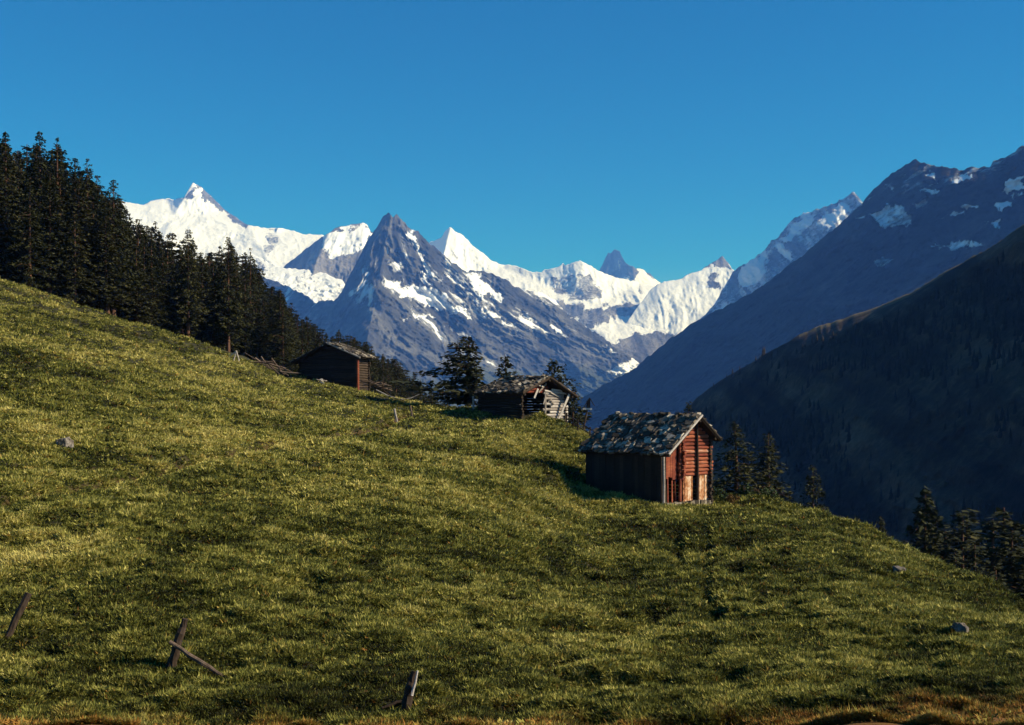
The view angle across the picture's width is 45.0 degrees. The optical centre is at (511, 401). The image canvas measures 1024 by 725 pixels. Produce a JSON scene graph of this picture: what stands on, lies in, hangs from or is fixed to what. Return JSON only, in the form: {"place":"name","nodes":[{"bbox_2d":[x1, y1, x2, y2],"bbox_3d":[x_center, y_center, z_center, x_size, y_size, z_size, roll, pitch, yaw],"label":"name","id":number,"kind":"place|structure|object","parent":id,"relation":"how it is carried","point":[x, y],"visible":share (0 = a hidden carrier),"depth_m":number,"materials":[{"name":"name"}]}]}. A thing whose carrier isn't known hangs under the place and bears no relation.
{"place":"outdoors","nodes":[
{"label":"outdoors","id":0,"kind":"place"},
{"bbox_2d":[122,183,323,271],"bbox_3d":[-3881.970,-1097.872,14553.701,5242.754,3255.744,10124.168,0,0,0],"label":"snow peak","id":1,"kind":"structure","parent":0,"point":[205,218],"depth_m":14423.17,"materials":[{"name":"snow"}]},
{"bbox_2d":[242,249,344,302],"bbox_3d":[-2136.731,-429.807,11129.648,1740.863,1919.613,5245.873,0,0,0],"label":"glacier","id":2,"kind":"object","parent":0,"point":[317,287],"visible":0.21,"depth_m":10602.57,"materials":[{"name":"snow"}]},
{"bbox_2d":[283,222,372,283],"bbox_3d":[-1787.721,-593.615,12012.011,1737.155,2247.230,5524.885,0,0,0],"label":"shoulder peak","id":3,"kind":"structure","parent":0,"point":[335,252],"depth_m":11314.58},
{"bbox_2d":[253,213,638,407],"bbox_3d":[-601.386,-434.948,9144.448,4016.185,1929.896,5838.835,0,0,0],"label":"rocky pyramid","id":4,"kind":"object","parent":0,"point":[412,301],"visible":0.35,"depth_m":8692.69,"materials":[{"name":"stone"}]},
{"bbox_2d":[0,278,1023,724],"bbox_3d":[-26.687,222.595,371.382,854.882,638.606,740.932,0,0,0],"label":"meadow","id":5,"kind":"structure","parent":0,"point":[266,447],"depth_m":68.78,"materials":[{"name":"plant"}]},
{"bbox_2d":[0,165,18,270],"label":"conifer","id":6,"kind":"object","parent":5,"relation":"on","point":[3,233],"visible":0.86,"depth_m":147.47,"materials":[{"name":"green plant"}]},
{"bbox_2d":[0,141,20,215],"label":"conifer","id":7,"kind":"object","parent":5,"relation":"on","point":[12,171],"visible":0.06,"depth_m":171.22,"materials":[{"name":"green plant"}]},
{"bbox_2d":[0,131,31,278],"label":"conifer","id":8,"kind":"object","parent":5,"relation":"on","point":[7,173],"visible":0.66,"depth_m":148.92,"materials":[{"name":"green plant"}]},
{"bbox_2d":[4,592,31,638],"bbox_3d":[-12.450,5.443,31.016,0.754,1.300,0.211,0,0,-19],"label":"fence post","id":9,"kind":"object","parent":5,"relation":"on","point":[21,608],"visible":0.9,"depth_m":30.96,"materials":[{"name":"brown wood"}]},
{"bbox_2d":[4,202,33,281],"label":"conifer","id":10,"kind":"object","parent":5,"relation":"on","point":[11,276],"visible":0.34,"depth_m":148.88,"materials":[{"name":"green plant"}]},
{"bbox_2d":[11,178,31,283],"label":"conifer","id":11,"kind":"object","parent":5,"relation":"on","point":[18,183],"visible":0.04,"depth_m":157.08,"materials":[{"name":"green plant"}]},
{"bbox_2d":[0,184,56,288],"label":"conifer","id":12,"kind":"object","parent":5,"relation":"on","point":[30,279],"visible":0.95,"depth_m":145.96,"materials":[{"name":"green plant"}]},
{"bbox_2d":[19,158,46,231],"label":"conifer","id":13,"kind":"object","parent":5,"relation":"on","point":[24,185],"visible":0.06,"depth_m":167.61,"materials":[{"name":"green plant"}]},
{"bbox_2d":[14,131,62,289],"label":"conifer","id":14,"kind":"object","parent":5,"relation":"on","point":[40,182],"visible":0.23,"depth_m":154.75,"materials":[{"name":"green plant"}]},
{"bbox_2d":[17,173,78,293],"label":"conifer","id":15,"kind":"object","parent":5,"relation":"on","point":[50,239],"visible":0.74,"depth_m":149.58,"materials":[{"name":"green plant"}]},
{"bbox_2d":[32,137,75,291],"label":"conifer","id":16,"kind":"object","parent":5,"relation":"on","point":[57,165],"visible":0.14,"depth_m":157.78,"materials":[{"name":"green plant"}]},
{"bbox_2d":[26,173,91,297],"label":"conifer","id":17,"kind":"object","parent":5,"relation":"on","point":[59,187],"visible":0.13,"depth_m":156.68,"materials":[{"name":"green plant"}]},
{"bbox_2d":[28,151,99,241],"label":"conifer","id":18,"kind":"object","parent":5,"relation":"on","point":[61,165],"visible":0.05,"depth_m":165.28,"materials":[{"name":"green plant"}]},
{"bbox_2d":[56,437,73,447],"bbox_3d":[-21.324,2.347,58.959,0.784,1.343,0.682,0,0,-23],"label":"boulder","id":19,"kind":"object","parent":5,"relation":"on","point":[67,441],"visible":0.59,"depth_m":58.72,"materials":[{"name":"stone"}]},
{"bbox_2d":[50,215,100,304],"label":"conifer","id":20,"kind":"object","parent":5,"relation":"on","point":[71,295],"visible":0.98,"depth_m":149.67,"materials":[{"name":"green plant"}]},
{"bbox_2d":[36,179,115,306],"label":"conifer","id":21,"kind":"object","parent":5,"relation":"on","point":[78,196],"visible":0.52,"depth_m":153.48,"materials":[{"name":"green plant"}]},
{"bbox_2d":[63,157,89,220],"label":"conifer","id":22,"kind":"object","parent":5,"relation":"on","point":[74,175],"visible":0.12,"depth_m":166.05,"materials":[{"name":"green plant"}]},
{"bbox_2d":[67,159,106,306],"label":"conifer","id":23,"kind":"object","parent":5,"relation":"on","point":[91,185],"visible":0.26,"depth_m":157.68,"materials":[{"name":"green plant"}]},
{"bbox_2d":[76,216,135,313],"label":"conifer","id":24,"kind":"object","parent":5,"relation":"on","point":[108,300],"visible":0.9,"depth_m":153.31,"materials":[{"name":"green plant"}]},
{"bbox_2d":[89,190,123,312],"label":"conifer","id":25,"kind":"object","parent":5,"relation":"on","point":[100,199],"visible":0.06,"depth_m":169.95,"materials":[{"name":"green plant"}]},
{"bbox_2d":[96,208,134,313],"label":"conifer","id":26,"kind":"object","parent":5,"relation":"on","point":[115,265],"visible":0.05,"depth_m":160.82,"materials":[{"name":"green plant"}]},
{"bbox_2d":[90,180,145,315],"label":"conifer","id":27,"kind":"object","parent":5,"relation":"on","point":[114,217],"visible":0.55,"depth_m":156.82,"materials":[{"name":"green plant"}]},
{"bbox_2d":[102,223,135,317],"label":"conifer","id":28,"kind":"object","parent":5,"relation":"on","point":[125,246],"visible":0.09,"depth_m":173.05,"materials":[{"name":"green plant"}]},
{"bbox_2d":[116,245,159,323],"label":"conifer","id":29,"kind":"object","parent":5,"relation":"on","point":[136,310],"visible":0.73,"depth_m":160.00,"materials":[{"name":"green plant"}]},
{"bbox_2d":[129,233,150,269],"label":"conifer","id":30,"kind":"object","parent":5,"relation":"on","point":[137,239],"visible":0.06,"depth_m":184.66,"materials":[{"name":"green plant"}]},
{"bbox_2d":[135,240,159,304],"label":"conifer","id":31,"kind":"object","parent":5,"relation":"on","point":[144,250],"visible":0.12,"depth_m":180.93,"materials":[{"name":"green plant"}]},
{"bbox_2d":[142,226,156,267],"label":"conifer","id":32,"kind":"object","parent":5,"relation":"on","point":[147,238],"visible":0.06,"depth_m":204.32,"materials":[{"name":"green plant"}]},
{"bbox_2d":[138,269,172,326],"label":"conifer","id":33,"kind":"object","parent":5,"relation":"on","point":[159,313],"visible":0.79,"depth_m":163.52,"materials":[{"name":"green plant"}]},
{"bbox_2d":[141,234,169,328],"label":"conifer","id":34,"kind":"object","parent":5,"relation":"on","point":[150,258],"visible":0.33,"depth_m":168.06,"materials":[{"name":"green plant"}]},
{"bbox_2d":[152,231,171,279],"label":"conifer","id":35,"kind":"object","parent":5,"relation":"on","point":[160,236],"visible":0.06,"depth_m":189.75,"materials":[{"name":"green plant"}]},
{"bbox_2d":[155,250,174,332],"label":"conifer","id":36,"kind":"object","parent":5,"relation":"on","point":[162,252],"visible":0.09,"depth_m":178.01,"materials":[{"name":"green plant"}]},
{"bbox_2d":[156,256,175,329],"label":"conifer","id":37,"kind":"object","parent":5,"relation":"on","point":[167,287],"visible":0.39,"depth_m":174.36,"materials":[{"name":"green plant"}]},
{"bbox_2d":[155,234,177,302],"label":"conifer","id":38,"kind":"object","parent":5,"relation":"on","point":[168,259],"visible":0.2,"depth_m":183.83,"materials":[{"name":"green plant"}]},
{"bbox_2d":[166,233,181,270],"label":"conifer","id":39,"kind":"object","parent":5,"relation":"on","point":[172,237],"visible":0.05,"depth_m":213.18,"materials":[{"name":"green plant"}]},
{"bbox_2d":[166,618,187,668],"bbox_3d":[-7.913,5.780,29.030,0.574,1.366,0.297,0,0,0],"label":"fence post","id":40,"kind":"object","parent":5,"relation":"on","point":[175,652],"visible":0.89,"depth_m":28.97,"materials":[{"name":"brown wood"}]},
{"bbox_2d":[165,258,200,337],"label":"conifer","id":41,"kind":"object","parent":5,"relation":"on","point":[181,329],"visible":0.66,"depth_m":166.76,"materials":[{"name":"green plant"}]},
{"bbox_2d":[163,229,210,336],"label":"conifer","id":42,"kind":"object","parent":5,"relation":"on","point":[187,309],"visible":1,"depth_m":165.70,"materials":[{"name":"green plant"}]},
{"bbox_2d":[173,267,205,340],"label":"conifer","id":43,"kind":"object","parent":5,"relation":"on","point":[198,334],"visible":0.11,"depth_m":171.03,"materials":[{"name":"green plant"}]},
{"bbox_2d":[169,640,223,676],"bbox_3d":[-7.350,6.006,28.776,1.378,0.868,0.144,0,0,10],"label":"fence rail","id":44,"kind":"object","parent":5,"relation":"on","point":[189,655],"visible":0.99,"depth_m":28.74,"materials":[{"name":"brown wood"}]},
{"bbox_2d":[192,259,217,340],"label":"conifer","id":45,"kind":"object","parent":5,"relation":"on","point":[203,281],"visible":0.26,"depth_m":174.07,"materials":[{"name":"green plant"}]},
{"bbox_2d":[198,275,232,349],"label":"conifer","id":46,"kind":"object","parent":5,"relation":"on","point":[213,341],"visible":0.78,"depth_m":171.21,"materials":[{"name":"green plant"}]},
{"bbox_2d":[203,237,255,351],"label":"conifer","id":47,"kind":"object","parent":5,"relation":"on","point":[228,317],"visible":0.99,"depth_m":170.58,"materials":[{"name":"green plant"}]},
{"bbox_2d":[211,271,250,353],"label":"conifer","id":48,"kind":"object","parent":5,"relation":"on","point":[233,349],"visible":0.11,"depth_m":177.54,"materials":[{"name":"green plant"}]},
{"bbox_2d":[229,256,252,335],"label":"conifer","id":49,"kind":"object","parent":5,"relation":"on","point":[241,275],"visible":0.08,"depth_m":212.22,"materials":[{"name":"green plant"}]},
{"bbox_2d":[233,281,260,358],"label":"conifer","id":50,"kind":"object","parent":5,"relation":"on","point":[252,345],"visible":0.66,"depth_m":180.06,"materials":[{"name":"green plant"}]},
{"bbox_2d":[238,248,264,359],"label":"conifer","id":51,"kind":"object","parent":5,"relation":"on","point":[250,280],"visible":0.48,"depth_m":183.84,"materials":[{"name":"green plant"}]},
{"bbox_2d":[239,260,266,335],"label":"conifer","id":52,"kind":"object","parent":5,"relation":"on","point":[255,279],"visible":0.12,"depth_m":210.16,"materials":[{"name":"green plant"}]},
{"bbox_2d":[247,306,271,360],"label":"conifer","id":53,"kind":"object","parent":5,"relation":"on","point":[262,333],"visible":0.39,"depth_m":184.55,"materials":[{"name":"green plant"}]},
{"bbox_2d":[251,268,273,302],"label":"conifer","id":54,"kind":"object","parent":5,"relation":"on","point":[263,276],"visible":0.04,"depth_m":251.89,"materials":[{"name":"green plant"}]},
{"bbox_2d":[258,299,276,354],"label":"conifer","id":55,"kind":"object","parent":5,"relation":"on","point":[265,314],"visible":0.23,"depth_m":195.84,"materials":[{"name":"green plant"}]},
{"bbox_2d":[245,353,300,375],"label":"timber pile","id":56,"kind":"object","parent":5,"relation":"on","point":[269,363],"visible":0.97,"depth_m":126.00,"materials":[{"name":"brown wood"}]},
{"bbox_2d":[258,289,300,372],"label":"conifer","id":57,"kind":"object","parent":5,"relation":"on","point":[268,342],"visible":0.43,"depth_m":182.93,"materials":[{"name":"green plant"}]},
{"bbox_2d":[263,305,298,374],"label":"conifer","id":58,"kind":"object","parent":5,"relation":"on","point":[283,363],"visible":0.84,"depth_m":179.02,"materials":[{"name":"green plant"}]},
{"bbox_2d":[268,291,299,356],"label":"conifer","id":59,"kind":"object","parent":5,"relation":"on","point":[278,292],"visible":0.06,"depth_m":199.84,"materials":[{"name":"green plant"}]},
{"bbox_2d":[265,299,303,365],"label":"conifer","id":60,"kind":"object","parent":5,"relation":"on","point":[293,327],"visible":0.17,"depth_m":189.91,"materials":[{"name":"green plant"}]},
{"bbox_2d":[292,320,309,374],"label":"conifer","id":61,"kind":"object","parent":5,"relation":"on","point":[302,337],"visible":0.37,"depth_m":196.46,"materials":[{"name":"green plant"}]},
{"bbox_2d":[299,318,315,355],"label":"conifer","id":62,"kind":"object","parent":5,"relation":"on","point":[309,333],"visible":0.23,"depth_m":213.00,"materials":[{"name":"green plant"}]},
{"bbox_2d":[289,341,376,391],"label":"shaded barn","id":63,"kind":"structure","parent":5,"relation":"on","point":[343,364],"depth_m":126.74,"materials":[{"name":"brown wood"}]},
{"bbox_2d":[363,344,379,392],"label":"conifer","id":64,"kind":"object","parent":5,"relation":"on","point":[366,350],"visible":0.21,"depth_m":201.31,"materials":[{"name":"green plant"}]},
{"bbox_2d":[369,346,380,392],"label":"conifer","id":65,"kind":"object","parent":5,"relation":"on","point":[375,364],"visible":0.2,"depth_m":214.89,"materials":[{"name":"green plant"}]},
{"bbox_2d":[361,380,391,395],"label":"timber pile","id":66,"kind":"object","parent":5,"relation":"on","point":[380,386],"visible":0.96,"depth_m":122.86,"materials":[{"name":"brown wood"}]},
{"bbox_2d":[376,359,390,394],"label":"conifer","id":67,"kind":"object","parent":5,"relation":"on","point":[382,379],"visible":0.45,"depth_m":207.89,"materials":[{"name":"green plant"}]},
{"bbox_2d":[378,361,399,395],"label":"conifer","id":68,"kind":"object","parent":5,"relation":"on","point":[393,392],"visible":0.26,"depth_m":216.69,"materials":[{"name":"green plant"}]},
{"bbox_2d":[389,359,409,400],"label":"conifer","id":69,"kind":"object","parent":5,"relation":"on","point":[401,387],"visible":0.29,"depth_m":224.77,"materials":[{"name":"green plant"}]},
{"bbox_2d":[401,670,415,712],"bbox_3d":[-2.157,6.151,25.619,0.402,1.139,0.264,0,0,0],"label":"fence post","id":70,"kind":"object","parent":5,"relation":"on","point":[407,700],"visible":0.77,"depth_m":25.56,"materials":[{"name":"brown wood"}]},
{"bbox_2d":[390,336,486,406],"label":"pine tree","id":71,"kind":"object","parent":5,"relation":"on","point":[471,371],"visible":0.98,"depth_m":115.28,"materials":[{"name":"green plant"}]},
{"bbox_2d":[494,356,516,380],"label":"conifer","id":72,"kind":"object","parent":5,"relation":"on","point":[507,365],"visible":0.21,"depth_m":121.98,"materials":[{"name":"green plant"}]},
{"bbox_2d":[471,374,578,421],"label":"tumbledown barn","id":73,"kind":"structure","parent":5,"relation":"on","point":[515,393],"depth_m":103.78,"materials":[{"name":"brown wood"}]},
{"bbox_2d":[533,358,591,420],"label":"pine tree","id":74,"kind":"object","parent":5,"relation":"on","point":[560,379],"visible":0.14,"depth_m":115.81,"materials":[{"name":"green plant"}]},
{"bbox_2d":[565,390,591,428],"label":"pine tree","id":75,"kind":"object","parent":5,"relation":"on","point":[576,416],"visible":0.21,"depth_m":109.78,"materials":[{"name":"green plant"}]},
{"bbox_2d":[566,413,592,435],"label":"rail fence","id":76,"kind":"object","parent":5,"relation":"on","point":[578,427],"visible":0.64,"depth_m":96.94,"materials":[{"name":"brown wood"}]},
{"bbox_2d":[583,398,594,428],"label":"wayside cross","id":77,"kind":"object","parent":5,"relation":"on","point":[587,404],"visible":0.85,"depth_m":97.94,"materials":[{"name":"brown wood"}]},
{"bbox_2d":[578,411,721,504],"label":"log barn","id":78,"kind":"structure","parent":5,"relation":"on","point":[650,457],"depth_m":77.17,"materials":[{"name":"red wood"}]},
{"bbox_2d":[712,487,727,500],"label":"bush","id":79,"kind":"object","parent":5,"relation":"on","point":[718,494],"visible":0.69,"depth_m":79.15,"materials":[{"name":"green plant"}]},
{"bbox_2d":[721,494,740,503],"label":"bush","id":80,"kind":"object","parent":5,"relation":"on","point":[731,498],"visible":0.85,"depth_m":77.74,"materials":[{"name":"green plant"}]},
{"bbox_2d":[710,421,774,493],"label":"larch","id":81,"kind":"object","parent":5,"relation":"on","point":[736,476],"visible":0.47,"depth_m":91.55,"materials":[{"name":"green plant"}]},
{"bbox_2d":[736,482,755,494],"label":"bush","id":82,"kind":"object","parent":5,"relation":"on","point":[748,490],"visible":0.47,"depth_m":81.82,"materials":[{"name":"green plant"}]},
{"bbox_2d":[755,484,781,498],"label":"bush","id":83,"kind":"object","parent":5,"relation":"on","point":[769,493],"visible":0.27,"depth_m":81.74,"materials":[{"name":"green plant"}]},
{"bbox_2d":[749,433,793,502],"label":"larch","id":84,"kind":"object","parent":5,"relation":"on","point":[768,472],"visible":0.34,"depth_m":93.01,"materials":[{"name":"green plant"}]},
{"bbox_2d":[799,465,828,510],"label":"larch","id":85,"kind":"object","parent":5,"relation":"on","point":[812,493],"visible":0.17,"depth_m":91.98,"materials":[{"name":"green plant"}]},
{"bbox_2d":[904,486,948,561],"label":"spruce","id":86,"kind":"object","parent":5,"relation":"on","point":[921,524],"visible":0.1,"depth_m":87.70,"materials":[{"name":"green plant"}]},
{"bbox_2d":[911,516,955,559],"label":"spruce","id":87,"kind":"object","parent":5,"relation":"on","point":[941,524],"visible":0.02,"depth_m":104.03,"materials":[{"name":"green plant"}]},
{"bbox_2d":[929,529,964,565],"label":"spruce","id":88,"kind":"object","parent":5,"relation":"on","point":[946,538],"visible":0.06,"depth_m":95.55,"materials":[{"name":"green plant"}]},
{"bbox_2d":[946,553,966,568],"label":"spruce","id":89,"kind":"object","parent":5,"relation":"on","point":[955,558],"visible":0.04,"depth_m":81.80,"materials":[{"name":"green plant"}]},
{"bbox_2d":[951,622,968,632],"bbox_3d":[12.687,6.601,35.081,0.571,0.736,0.619,0,-20,21],"label":"boulder","id":90,"kind":"object","parent":5,"relation":"on","point":[960,627],"visible":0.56,"depth_m":34.86,"materials":[{"name":"stone"}]},
{"bbox_2d":[942,508,986,565],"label":"spruce","id":91,"kind":"object","parent":5,"relation":"on","point":[974,520],"visible":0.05,"depth_m":103.86,"materials":[{"name":"green plant"}]},
{"bbox_2d":[938,511,999,577],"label":"spruce","id":92,"kind":"object","parent":5,"relation":"on","point":[962,543],"visible":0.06,"depth_m":88.12,"materials":[{"name":"green plant"}]},
{"bbox_2d":[956,545,1004,584],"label":"spruce","id":93,"kind":"object","parent":5,"relation":"on","point":[975,551],"visible":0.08,"depth_m":83.77,"materials":[{"name":"green plant"}]},
{"bbox_2d":[964,519,1023,596],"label":"spruce","id":94,"kind":"object","parent":5,"relation":"on","point":[992,527],"visible":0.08,"depth_m":91.99,"materials":[{"name":"green plant"}]},
{"bbox_2d":[970,507,1023,568],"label":"spruce","id":95,"kind":"object","parent":5,"relation":"on","point":[1005,515],"visible":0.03,"depth_m":99.47,"materials":[{"name":"green plant"}]},
{"bbox_2d":[986,563,1012,592],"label":"spruce","id":96,"kind":"object","parent":5,"relation":"on","point":[995,575],"visible":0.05,"depth_m":77.78,"materials":[{"name":"green plant"}]},
{"bbox_2d":[982,528,1023,593],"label":"spruce","id":97,"kind":"object","parent":5,"relation":"on","point":[1010,572],"visible":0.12,"depth_m":86.22,"materials":[{"name":"green plant"}]},
{"bbox_2d":[997,521,1023,575],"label":"spruce","id":98,"kind":"object","parent":5,"relation":"on","point":[1019,528],"visible":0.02,"depth_m":98.43,"materials":[{"name":"green plant"}]},
{"bbox_2d":[1005,557,1023,600],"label":"spruce","id":99,"kind":"object","parent":5,"relation":"on","point":[1018,566],"visible":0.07,"depth_m":84.14,"materials":[{"name":"green plant"}]},
{"bbox_2d":[0,0,1023,282],"label":"sky","id":100,"kind":"structure","parent":0,"point":[675,137],"materials":[{"name":"blue"}]},
{"bbox_2d":[429,227,674,363],"bbox_3d":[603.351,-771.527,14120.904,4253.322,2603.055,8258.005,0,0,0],"label":"ice range","id":101,"kind":"structure","parent":0,"point":[600,303],"depth_m":13750.23,"materials":[{"name":"snow"}]},
{"bbox_2d":[599,249,659,285],"bbox_3d":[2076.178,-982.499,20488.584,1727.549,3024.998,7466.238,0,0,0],"label":"rock horn","id":102,"kind":"object","parent":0,"point":[615,265],"visible":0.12,"depth_m":19689.51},
{"bbox_2d":[626,256,733,335],"bbox_3d":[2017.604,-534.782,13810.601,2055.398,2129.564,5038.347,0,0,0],"label":"snow dome","id":103,"kind":"structure","parent":0,"point":[675,307],"depth_m":12859.82,"materials":[{"name":"snow"}]},
{"bbox_2d":[701,192,862,318],"bbox_3d":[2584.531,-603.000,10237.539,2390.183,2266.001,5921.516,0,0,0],"label":"ridge peak","id":104,"kind":"structure","parent":0,"point":[800,236],"depth_m":10068.00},
{"bbox_2d":[568,146,1023,432],"bbox_3d":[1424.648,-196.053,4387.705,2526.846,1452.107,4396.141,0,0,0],"label":"shaded mountain","id":105,"kind":"structure","parent":0,"point":[912,226],"depth_m":4322.56,"materials":[{"name":"stone"}]},
{"bbox_2d":[683,224,1023,566],"bbox_3d":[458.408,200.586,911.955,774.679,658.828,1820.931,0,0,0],"label":"wooded mountain","id":106,"kind":"structure","parent":0,"point":[980,464],"depth_m":726.64,"materials":[{"name":"plant"}]},
{"bbox_2d":[678,250,1023,556],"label":"forest","id":107,"kind":"object","parent":106,"relation":"on","point":[995,336],"visible":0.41,"depth_m":753.82,"materials":[{"name":"plant"}]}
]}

